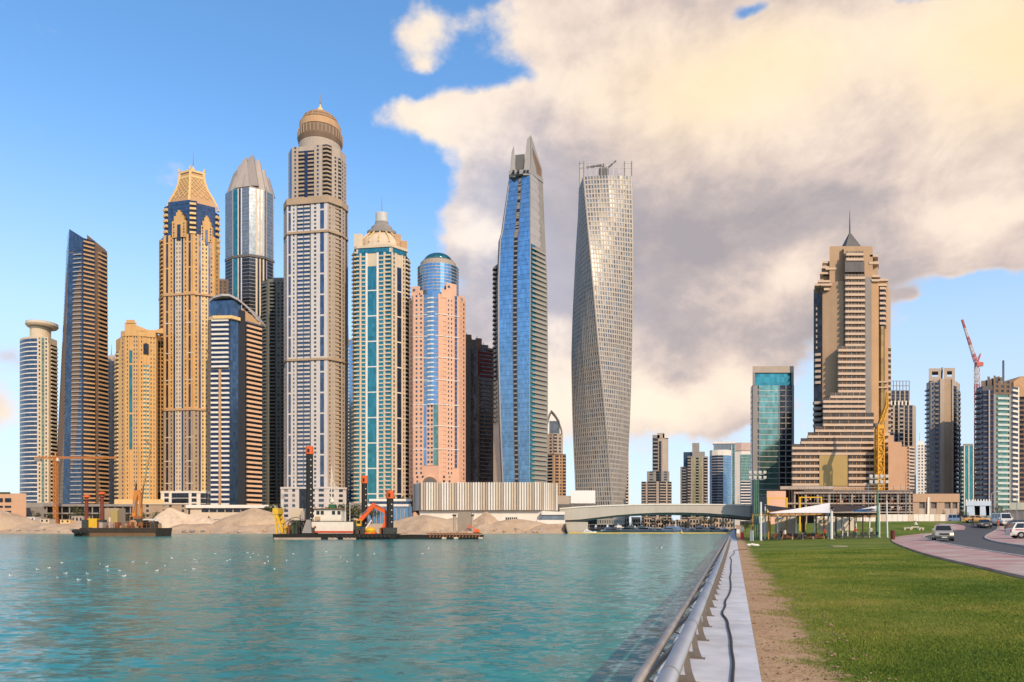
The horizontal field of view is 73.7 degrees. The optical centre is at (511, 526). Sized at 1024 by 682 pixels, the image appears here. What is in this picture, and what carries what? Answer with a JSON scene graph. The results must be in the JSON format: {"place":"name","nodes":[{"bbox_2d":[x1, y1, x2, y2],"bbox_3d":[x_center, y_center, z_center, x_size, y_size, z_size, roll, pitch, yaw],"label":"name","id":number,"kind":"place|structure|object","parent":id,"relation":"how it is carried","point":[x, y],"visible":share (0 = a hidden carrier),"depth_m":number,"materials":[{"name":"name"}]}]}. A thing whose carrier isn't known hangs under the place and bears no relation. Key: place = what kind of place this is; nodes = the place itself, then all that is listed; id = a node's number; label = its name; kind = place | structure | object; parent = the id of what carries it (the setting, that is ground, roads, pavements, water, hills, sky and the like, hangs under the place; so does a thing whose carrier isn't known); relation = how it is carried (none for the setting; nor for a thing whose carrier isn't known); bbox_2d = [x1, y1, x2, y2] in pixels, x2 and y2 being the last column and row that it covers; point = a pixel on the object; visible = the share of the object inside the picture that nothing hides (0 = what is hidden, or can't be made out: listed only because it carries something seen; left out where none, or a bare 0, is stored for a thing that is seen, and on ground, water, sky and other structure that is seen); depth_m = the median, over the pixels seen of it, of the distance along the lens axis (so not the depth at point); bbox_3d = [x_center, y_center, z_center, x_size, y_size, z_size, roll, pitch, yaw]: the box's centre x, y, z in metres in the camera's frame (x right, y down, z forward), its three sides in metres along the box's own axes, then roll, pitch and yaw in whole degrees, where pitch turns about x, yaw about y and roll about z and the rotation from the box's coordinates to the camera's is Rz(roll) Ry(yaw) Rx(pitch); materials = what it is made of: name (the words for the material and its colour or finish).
{"place":"outdoors","nodes":[
{"label":"outdoors","id":0,"kind":"place"},
{"bbox_2d":[26,504,132,523],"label":"unfinished building","id":1,"kind":"structure","parent":0,"point":[64,511],"depth_m":492.00,"materials":[{"name":"grey concrete"}]},
{"bbox_2d":[55,229,108,503],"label":"residential tower","id":2,"kind":"structure","parent":0,"point":[83,427],"depth_m":622.97,"materials":[{"name":"blue glass"}]},
{"bbox_2d":[108,344,115,503],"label":"residential tower","id":3,"kind":"structure","parent":0,"point":[111,405],"depth_m":759.56,"materials":[{"name":"grey concrete"}]},
{"bbox_2d":[220,279,228,293],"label":"residential tower","id":4,"kind":"structure","parent":0,"point":[224,286],"depth_m":719.56,"materials":[{"name":"grey concrete"}]},
{"bbox_2d":[186,505,277,518],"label":"podium building","id":5,"kind":"structure","parent":0,"point":[216,511],"depth_m":499.70,"materials":[{"name":"concrete"}]},
{"bbox_2d":[207,294,265,504],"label":"residential tower","id":6,"kind":"structure","parent":0,"point":[234,415],"depth_m":557.70,"materials":[{"name":"blue glass"}]},
{"bbox_2d":[225,155,275,324],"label":"office tower","id":7,"kind":"structure","parent":0,"point":[249,231],"depth_m":761.35,"materials":[{"name":"glass"}]},
{"bbox_2d":[261,278,283,507],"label":"residential tower","id":8,"kind":"structure","parent":0,"point":[272,304],"depth_m":699.88,"materials":[{"name":"grey concrete"}]},
{"bbox_2d":[0,523,567,533],"bbox_3d":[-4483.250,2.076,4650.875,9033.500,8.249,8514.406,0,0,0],"label":"sand bank","id":9,"kind":"structure","parent":0,"point":[64,528],"depth_m":406.96,"materials":[{"name":"sand"}]},
{"bbox_2d":[0,492,25,516],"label":"building","id":10,"kind":"structure","parent":9,"relation":"on","point":[14,503],"depth_m":455.00,"materials":[{"name":"concrete"}]},
{"bbox_2d":[0,510,39,529],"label":"sand heap","id":11,"kind":"object","parent":9,"relation":"on","point":[8,520],"visible":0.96,"depth_m":414.09,"materials":[{"name":"sand"}]},
{"bbox_2d":[19,319,58,507],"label":"residential tower","id":12,"kind":"structure","parent":9,"relation":"on","point":[38,387],"depth_m":641.83,"materials":[{"name":"grey concrete"}]},
{"bbox_2d":[39,518,54,523],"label":"site cabin","id":13,"kind":"object","parent":9,"relation":"on","point":[48,520],"visible":0.95,"depth_m":440.00,"materials":[{"name":"beige metal"}]},
{"bbox_2d":[34,452,116,523],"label":"tower crane","id":14,"kind":"object","parent":9,"relation":"on","point":[38,458],"visible":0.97,"depth_m":474.31,"materials":[{"name":"orange metal"}]},
{"bbox_2d":[71,516,89,523],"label":"site cabin","id":15,"kind":"object","parent":9,"relation":"on","point":[78,519],"visible":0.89,"depth_m":444.00,"materials":[{"name":"beige metal"}]},
{"bbox_2d":[114,320,163,503],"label":"residential tower","id":16,"kind":"structure","parent":9,"relation":"on","point":[138,390],"depth_m":586.30,"materials":[{"name":"beige concrete"}]},
{"bbox_2d":[127,336,136,498],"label":"window","id":17,"kind":"structure","parent":16,"relation":"in","point":[127,336],"depth_m":584.82,"materials":[{"name":"glass"}]},
{"bbox_2d":[141,336,151,498],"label":"window","id":18,"kind":"structure","parent":16,"relation":"in","point":[141,336],"depth_m":588.68,"materials":[{"name":"glass"}]},
{"bbox_2d":[137,504,187,521],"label":"podium building","id":19,"kind":"structure","parent":9,"relation":"on","point":[151,508],"depth_m":499.50,"materials":[{"name":"stone"}]},
{"bbox_2d":[149,508,189,527],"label":"sand heap","id":20,"kind":"object","parent":9,"relation":"on","point":[169,517],"visible":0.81,"depth_m":418.62,"materials":[{"name":"sand"}]},
{"bbox_2d":[158,159,220,504],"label":"residential tower","id":21,"kind":"structure","parent":9,"relation":"on","point":[189,263],"depth_m":600.68,"materials":[{"name":"concrete"}]},
{"bbox_2d":[164,493,196,504],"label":"window","id":22,"kind":"structure","parent":21,"relation":"in","point":[165,494],"depth_m":595.04,"materials":[{"name":"glass"}]},
{"bbox_2d":[171,222,210,489],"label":"window","id":23,"kind":"structure","parent":21,"relation":"in","point":[183,222],"depth_m":600.15,"materials":[{"name":"glass"}]},
{"bbox_2d":[195,234,217,489],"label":"window","id":24,"kind":"structure","parent":21,"relation":"in","point":[195,234],"depth_m":601.03,"materials":[{"name":"glass"}]},
{"bbox_2d":[186,513,215,523],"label":"sand heap","id":25,"kind":"object","parent":9,"relation":"on","point":[194,518],"visible":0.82,"depth_m":422.78,"materials":[{"name":"sand"}]},
{"bbox_2d":[213,508,289,526],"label":"sand heap","id":26,"kind":"object","parent":9,"relation":"on","point":[253,516],"visible":0.9,"depth_m":414.93,"materials":[{"name":"sand"}]},
{"bbox_2d":[367,499,411,523],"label":"glass pavilion","id":27,"kind":"structure","parent":9,"relation":"on","point":[402,508],"depth_m":470.00,"materials":[{"name":"blue glass"}]},
{"bbox_2d":[393,515,457,531],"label":"sand heap","id":28,"kind":"object","parent":9,"relation":"on","point":[425,523],"visible":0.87,"depth_m":408.97,"materials":[{"name":"sand"}]},
{"bbox_2d":[474,512,497,523],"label":"sand heap","id":29,"kind":"object","parent":9,"relation":"on","point":[486,518],"visible":0.87,"depth_m":419.40,"materials":[{"name":"sand"}]},
{"bbox_2d":[492,519,545,531],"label":"sand heap","id":30,"kind":"object","parent":9,"relation":"on","point":[521,524],"visible":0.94,"depth_m":414.30,"materials":[{"name":"sand"}]},
{"bbox_2d":[558,490,596,523],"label":"billboard","id":31,"kind":"object","parent":9,"relation":"on","point":[583,496],"visible":0.52,"depth_m":505.00,"materials":[{"name":"plastic"}]},
{"bbox_2d":[558,496,575,503],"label":"hoarding","id":32,"kind":"object","parent":31,"relation":"on","point":[564,499],"visible":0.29,"depth_m":506.00,"materials":[{"name":"beige metal"}]},
{"bbox_2d":[280,94,347,520],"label":"residential tower","id":33,"kind":"structure","parent":0,"point":[315,238],"depth_m":590.83,"materials":[{"name":"concrete"}]},
{"bbox_2d":[293,145,318,486],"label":"window","id":34,"kind":"structure","parent":33,"relation":"in","point":[317,145],"depth_m":592.00,"materials":[{"name":"glass"}]},
{"bbox_2d":[329,157,343,486],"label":"window","id":35,"kind":"structure","parent":33,"relation":"in","point":[335,157],"depth_m":594.17,"materials":[{"name":"glass"}]},
{"bbox_2d":[348,330,352,521],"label":"office tower","id":36,"kind":"structure","parent":0,"point":[350,420],"depth_m":799.75,"materials":[{"name":"blue concrete"}]},
{"bbox_2d":[349,202,410,520],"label":"residential tower","id":37,"kind":"structure","parent":0,"point":[381,279],"depth_m":570.34,"materials":[{"name":"grey concrete"}]},
{"bbox_2d":[0,531,761,681],"bbox_3d":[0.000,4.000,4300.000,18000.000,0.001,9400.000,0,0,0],"label":"water","id":38,"kind":"structure","parent":0,"point":[599,606],"depth_m":34.24,"materials":[{"name":"teal liquid"}]},
{"bbox_2d":[72,492,171,535],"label":"rusty dredger","id":39,"kind":"object","parent":38,"relation":"on","point":[110,522],"visible":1,"depth_m":283.72,"materials":[{"name":"metal"}]},
{"bbox_2d":[129,439,151,527],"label":"excavator","id":40,"kind":"object","parent":39,"relation":"on","point":[137,496],"visible":0.88,"depth_m":286.38,"materials":[{"name":"metal"}]},
{"bbox_2d":[273,446,399,538],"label":"dredger","id":41,"kind":"object","parent":38,"relation":"on","point":[330,519],"visible":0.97,"depth_m":218.00,"materials":[{"name":"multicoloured metal"}]},
{"bbox_2d":[353,503,386,533],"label":"excavator","id":42,"kind":"object","parent":41,"relation":"on","point":[358,524],"visible":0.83,"depth_m":219.40,"materials":[{"name":"metal"}]},
{"bbox_2d":[365,520,376,533],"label":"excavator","id":43,"kind":"object","parent":41,"relation":"on","point":[370,530],"visible":1,"depth_m":217.61,"materials":[{"name":"metal"}]},
{"bbox_2d":[398,529,483,538],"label":"pontoon","id":44,"kind":"object","parent":38,"relation":"on","point":[443,534],"visible":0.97,"depth_m":221.81,"materials":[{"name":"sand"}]},
{"bbox_2d":[452,512,473,531],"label":"concrete block","id":45,"kind":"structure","parent":44,"relation":"on","point":[465,519],"depth_m":227.00,"materials":[{"name":"concrete"}]},
{"bbox_2d":[620,525,640,531],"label":"motor yacht","id":46,"kind":"object","parent":38,"relation":"on","point":[630,528],"visible":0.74,"depth_m":500.65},
{"bbox_2d":[409,252,465,515],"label":"residential tower","id":47,"kind":"structure","parent":0,"point":[437,377],"depth_m":560.23,"materials":[{"name":"pink concrete"}]},
{"bbox_2d":[427,405,432,462],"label":"window","id":48,"kind":"structure","parent":47,"relation":"in","point":[427,405],"depth_m":558.04,"materials":[{"name":"glass"}]},
{"bbox_2d":[420,295,451,473],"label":"window","id":49,"kind":"structure","parent":47,"relation":"in","point":[420,295],"depth_m":560.36,"materials":[{"name":"glass"}]},
{"bbox_2d":[416,304,463,513],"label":"window","id":50,"kind":"structure","parent":47,"relation":"in","point":[463,304],"depth_m":570.43,"materials":[{"name":"glass"}]},
{"bbox_2d":[466,334,493,482],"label":"unfinished tower","id":51,"kind":"structure","parent":0,"point":[479,418],"depth_m":642.52,"materials":[{"name":"concrete"}]},
{"bbox_2d":[413,482,564,523],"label":"exhibition hall","id":52,"kind":"structure","parent":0,"point":[530,501],"depth_m":445.00,"materials":[{"name":"beige metal"}]},
{"bbox_2d":[0,0,1023,526],"label":"sky","id":53,"kind":"structure","parent":0,"point":[751,132],"materials":[{"name":"blue"}]},
{"bbox_2d":[492,135,547,482],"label":"office tower","id":54,"kind":"structure","parent":0,"point":[520,379],"depth_m":560.78,"materials":[{"name":"glass"}]},
{"bbox_2d":[547,410,565,495],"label":"residential tower","id":55,"kind":"structure","parent":0,"point":[556,469],"depth_m":802.30,"materials":[{"name":"grey concrete"}]},
{"bbox_2d":[571,160,632,524],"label":"twisted tower","id":56,"kind":"structure","parent":0,"point":[601,350],"depth_m":597.01,"materials":[{"name":"grey concrete"}]},
{"bbox_2d":[572,175,631,522],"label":"window","id":57,"kind":"structure","parent":56,"relation":"in","point":[625,426],"depth_m":596.50,"materials":[{"name":"grey glass"}]},
{"bbox_2d":[626,452,628,503],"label":"residential tower","id":58,"kind":"structure","parent":0,"point":[627,495],"depth_m":759.50,"materials":[{"name":"concrete"}]},
{"bbox_2d":[641,433,671,527],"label":"residential tower","id":59,"kind":"structure","parent":0,"point":[656,487],"depth_m":1002.24,"materials":[{"name":"grey concrete"}]},
{"bbox_2d":[588,527,735,530],"bbox_3d":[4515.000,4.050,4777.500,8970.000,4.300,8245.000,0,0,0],"label":"ground","id":60,"kind":"structure","parent":0,"point":[595,529],"depth_m":655.00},
{"bbox_2d":[687,518,698,528],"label":"villa","id":61,"kind":"object","parent":60,"relation":"on","point":[692,521],"visible":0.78,"depth_m":670.00,"materials":[{"name":"grey stone"}]},
{"bbox_2d":[917,433,925,493],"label":"residential tower","id":62,"kind":"structure","parent":60,"relation":"on","point":[921,468],"depth_m":800.83,"materials":[{"name":"concrete"}]},
{"bbox_2d":[960,444,975,513],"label":"residential tower","id":63,"kind":"structure","parent":60,"relation":"on","point":[967,472],"depth_m":649.75,"materials":[{"name":"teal concrete"}]},
{"bbox_2d":[680,443,707,519],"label":"residential tower","id":64,"kind":"structure","parent":0,"point":[694,477],"depth_m":1000.79,"materials":[{"name":"grey concrete"}]},
{"bbox_2d":[653,529,761,681],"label":"walkway","id":65,"kind":"structure","parent":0,"point":[715,665],"depth_m":13.56,"materials":[{"name":"concrete"}]},
{"bbox_2d":[631,536,730,681],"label":"guard rail","id":66,"kind":"object","parent":65,"relation":"on","point":[677,655],"visible":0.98,"depth_m":11.02,"materials":[{"name":"metal"}]},
{"bbox_2d":[722,549,746,681],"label":"hose","id":67,"kind":"object","parent":65,"relation":"on","point":[732,656],"visible":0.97,"depth_m":13.65,"materials":[{"name":"black rubber"}]},
{"bbox_2d":[709,442,735,527],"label":"office tower","id":68,"kind":"structure","parent":0,"point":[722,473],"depth_m":1042.94,"materials":[{"name":"blue glass"}]},
{"bbox_2d":[735,443,750,527],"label":"office tower","id":69,"kind":"structure","parent":0,"point":[742,469],"depth_m":959.92,"materials":[{"name":"concrete"}]},
{"bbox_2d":[736,521,1023,681],"bbox_3d":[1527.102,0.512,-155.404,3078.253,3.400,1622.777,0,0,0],"label":"lawn","id":70,"kind":"structure","parent":0,"point":[793,545],"depth_m":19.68,"materials":[{"name":"green plant"}]},
{"bbox_2d":[557,496,750,532],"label":"bridge","id":71,"kind":"structure","parent":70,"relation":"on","point":[574,517],"depth_m":470.00,"materials":[{"name":"concrete"}]},
{"bbox_2d":[748,471,766,538],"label":"floodlight mast","id":72,"kind":"object","parent":70,"relation":"on","point":[755,477],"visible":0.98,"depth_m":111.94,"materials":[{"name":"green metal"}]},
{"bbox_2d":[759,502,762,540],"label":"sail pole","id":73,"kind":"object","parent":70,"relation":"on","point":[760,521],"visible":0.83,"depth_m":101.87,"materials":[{"name":"white metal"}]},
{"bbox_2d":[764,504,766,539],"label":"sail pole","id":74,"kind":"object","parent":70,"relation":"on","point":[765,526],"visible":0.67,"depth_m":109.90,"materials":[{"name":"grey metal"}]},
{"bbox_2d":[764,505,795,511],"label":"shade sail","id":75,"kind":"object","parent":74,"relation":"attached to","point":[770,508],"visible":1,"depth_m":108.10,"materials":[{"name":"black fabric"}]},
{"bbox_2d":[750,366,793,524],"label":"office tower","id":76,"kind":"structure","parent":70,"relation":"on","point":[772,414],"depth_m":449.75,"materials":[{"name":"teal glass"}]},
{"bbox_2d":[751,512,825,539],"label":"pergola","id":77,"kind":"object","parent":70,"relation":"on","point":[789,525],"visible":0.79,"depth_m":110.00,"materials":[{"name":"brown wood"}]},
{"bbox_2d":[772,503,829,512],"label":"shade sail","id":78,"kind":"object","parent":77,"relation":"attached to","point":[822,508],"visible":0.98,"depth_m":102.83,"materials":[{"name":"white fabric"}]},
{"bbox_2d":[799,497,821,530],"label":"portal frame","id":79,"kind":"object","parent":70,"relation":"on","point":[800,507],"visible":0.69,"depth_m":127.87,"materials":[{"name":"metal"}]},
{"bbox_2d":[744,562,896,681],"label":"pebbles","id":80,"kind":"object","parent":70,"relation":"on","point":[795,635],"visible":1,"depth_m":13.49,"materials":[{"name":"gravel"}]},
{"bbox_2d":[830,511,834,539],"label":"sail pole","id":81,"kind":"object","parent":70,"relation":"on","point":[831,525],"visible":1,"depth_m":99.84,"materials":[{"name":"white metal"}]},
{"bbox_2d":[832,505,875,511],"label":"shade sail","id":82,"kind":"object","parent":81,"relation":"attached to","point":[839,508],"visible":0.94,"depth_m":106.03,"materials":[{"name":"grey fabric"}]},
{"bbox_2d":[759,484,912,523],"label":"unfinished building","id":83,"kind":"structure","parent":70,"relation":"on","point":[894,499],"depth_m":235.00,"materials":[{"name":"grey stone"}]},
{"bbox_2d":[791,212,890,489],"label":"stepped tower","id":84,"kind":"structure","parent":70,"relation":"on","point":[852,340],"depth_m":422.20,"materials":[{"name":"beige concrete"}]},
{"bbox_2d":[815,513,875,537],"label":"pergola","id":85,"kind":"object","parent":70,"relation":"on","point":[850,524],"visible":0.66,"depth_m":113.70,"materials":[{"name":"metal"}]},
{"bbox_2d":[869,475,888,537],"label":"floodlight mast","id":86,"kind":"object","parent":70,"relation":"on","point":[877,506],"visible":0.99,"depth_m":103.87,"materials":[{"name":"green metal"}]},
{"bbox_2d":[873,392,888,489],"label":"tower crane","id":87,"kind":"object","parent":70,"relation":"on","point":[879,441],"visible":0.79,"depth_m":384.10,"materials":[{"name":"metal"}]},
{"bbox_2d":[817,514,944,520],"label":"site fence","id":88,"kind":"object","parent":70,"relation":"on","point":[917,517],"visible":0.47,"depth_m":154.00,"materials":[{"name":"metal"}]},
{"bbox_2d":[888,435,913,493],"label":"hotel wing","id":89,"kind":"structure","parent":70,"relation":"on","point":[900,461],"depth_m":402.00,"materials":[{"name":"concrete"}]},
{"bbox_2d":[891,381,915,493],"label":"residential tower","id":90,"kind":"structure","parent":70,"relation":"on","point":[903,420],"depth_m":619.75,"materials":[{"name":"grey concrete"}]},
{"bbox_2d":[913,494,959,520],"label":"podium building","id":91,"kind":"structure","parent":70,"relation":"on","point":[948,504],"depth_m":299.40,"materials":[{"name":"stone"}]},
{"bbox_2d":[925,367,960,512],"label":"residential tower","id":92,"kind":"structure","parent":70,"relation":"on","point":[942,437],"depth_m":540.52,"materials":[{"name":"concrete"}]},
{"bbox_2d":[947,514,964,520],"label":"van","id":93,"kind":"object","parent":70,"relation":"on","point":[953,517],"visible":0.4,"depth_m":195.15,"materials":[{"name":"blue paint"}]},
{"bbox_2d":[961,319,982,500],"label":"tower crane","id":94,"kind":"object","parent":70,"relation":"on","point":[977,364],"visible":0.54,"depth_m":540.13,"materials":[{"name":"metal"}]},
{"bbox_2d":[961,515,989,522],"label":"taxi","id":95,"kind":"object","parent":70,"relation":"on","point":[969,518],"visible":0.74,"depth_m":135.42,"materials":[{"name":"paint"}]},
{"bbox_2d":[966,500,990,517],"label":"entrance canopy","id":96,"kind":"object","parent":70,"relation":"on","point":[980,508],"visible":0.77,"depth_m":205.20,"materials":[{"name":"concrete"}]},
{"bbox_2d":[975,360,1018,512],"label":"unfinished tower","id":97,"kind":"structure","parent":70,"relation":"on","point":[997,433],"depth_m":481.22,"materials":[{"name":"concrete"}]},
{"bbox_2d":[1003,509,1023,519],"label":"garden wall","id":98,"kind":"structure","parent":70,"relation":"on","point":[1020,514],"depth_m":192.76,"materials":[{"name":"grey stone"}]},
{"bbox_2d":[1006,376,1023,502],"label":"residential tower","id":99,"kind":"structure","parent":70,"relation":"on","point":[1017,382],"depth_m":521.25,"materials":[{"name":"concrete"}]},
{"bbox_2d":[1010,503,1023,508],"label":"hoarding","id":100,"kind":"object","parent":70,"relation":"on","point":[1019,505],"visible":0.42,"depth_m":215.00,"materials":[{"name":"beige metal"}]},
{"bbox_2d":[936,524,964,529],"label":"pavement","id":101,"kind":"structure","parent":0,"point":[958,527],"depth_m":128.08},
{"bbox_2d":[891,533,1023,578],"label":"pavement","id":102,"kind":"structure","parent":0,"point":[1009,564],"depth_m":41.99,"materials":[{"name":"concrete"}]},
{"bbox_2d":[925,523,1023,554],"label":"road","id":103,"kind":"structure","parent":0,"point":[969,535],"depth_m":77.04,"materials":[{"name":"asphalt"}]},
{"bbox_2d":[932,525,954,540],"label":"pickup truck","id":104,"kind":"object","parent":103,"relation":"on","point":[942,532],"visible":0.97,"depth_m":75.78,"materials":[{"name":"silver paint"}]},
{"bbox_2d":[923,534,1023,556],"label":"kerb","id":105,"kind":"structure","parent":103,"relation":"on","point":[972,547],"depth_m":51.21,"materials":[{"name":"concrete"}]},
{"bbox_2d":[977,520,991,526],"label":"car","id":106,"kind":"object","parent":103,"relation":"on","point":[987,523],"visible":1,"depth_m":124.32,"materials":[{"name":"black paint"}]},
{"bbox_2d":[990,513,1012,524],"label":"minibus","id":107,"kind":"object","parent":103,"relation":"on","point":[1004,518],"visible":0.72,"depth_m":127.00,"materials":[{"name":"white paint"}]},
{"bbox_2d":[984,524,1023,546],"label":"kerb","id":108,"kind":"structure","parent":103,"relation":"on","point":[985,537],"depth_m":65.68,"materials":[{"name":"concrete"}]},
{"bbox_2d":[986,524,1023,544],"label":"pavement","id":109,"kind":"structure","parent":0,"point":[997,535],"depth_m":81.99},
{"bbox_2d":[1004,522,1023,537],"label":"parked car","id":110,"kind":"object","parent":109,"relation":"on","point":[1014,530],"visible":1,"depth_m":75.31,"materials":[{"name":"white paint"}]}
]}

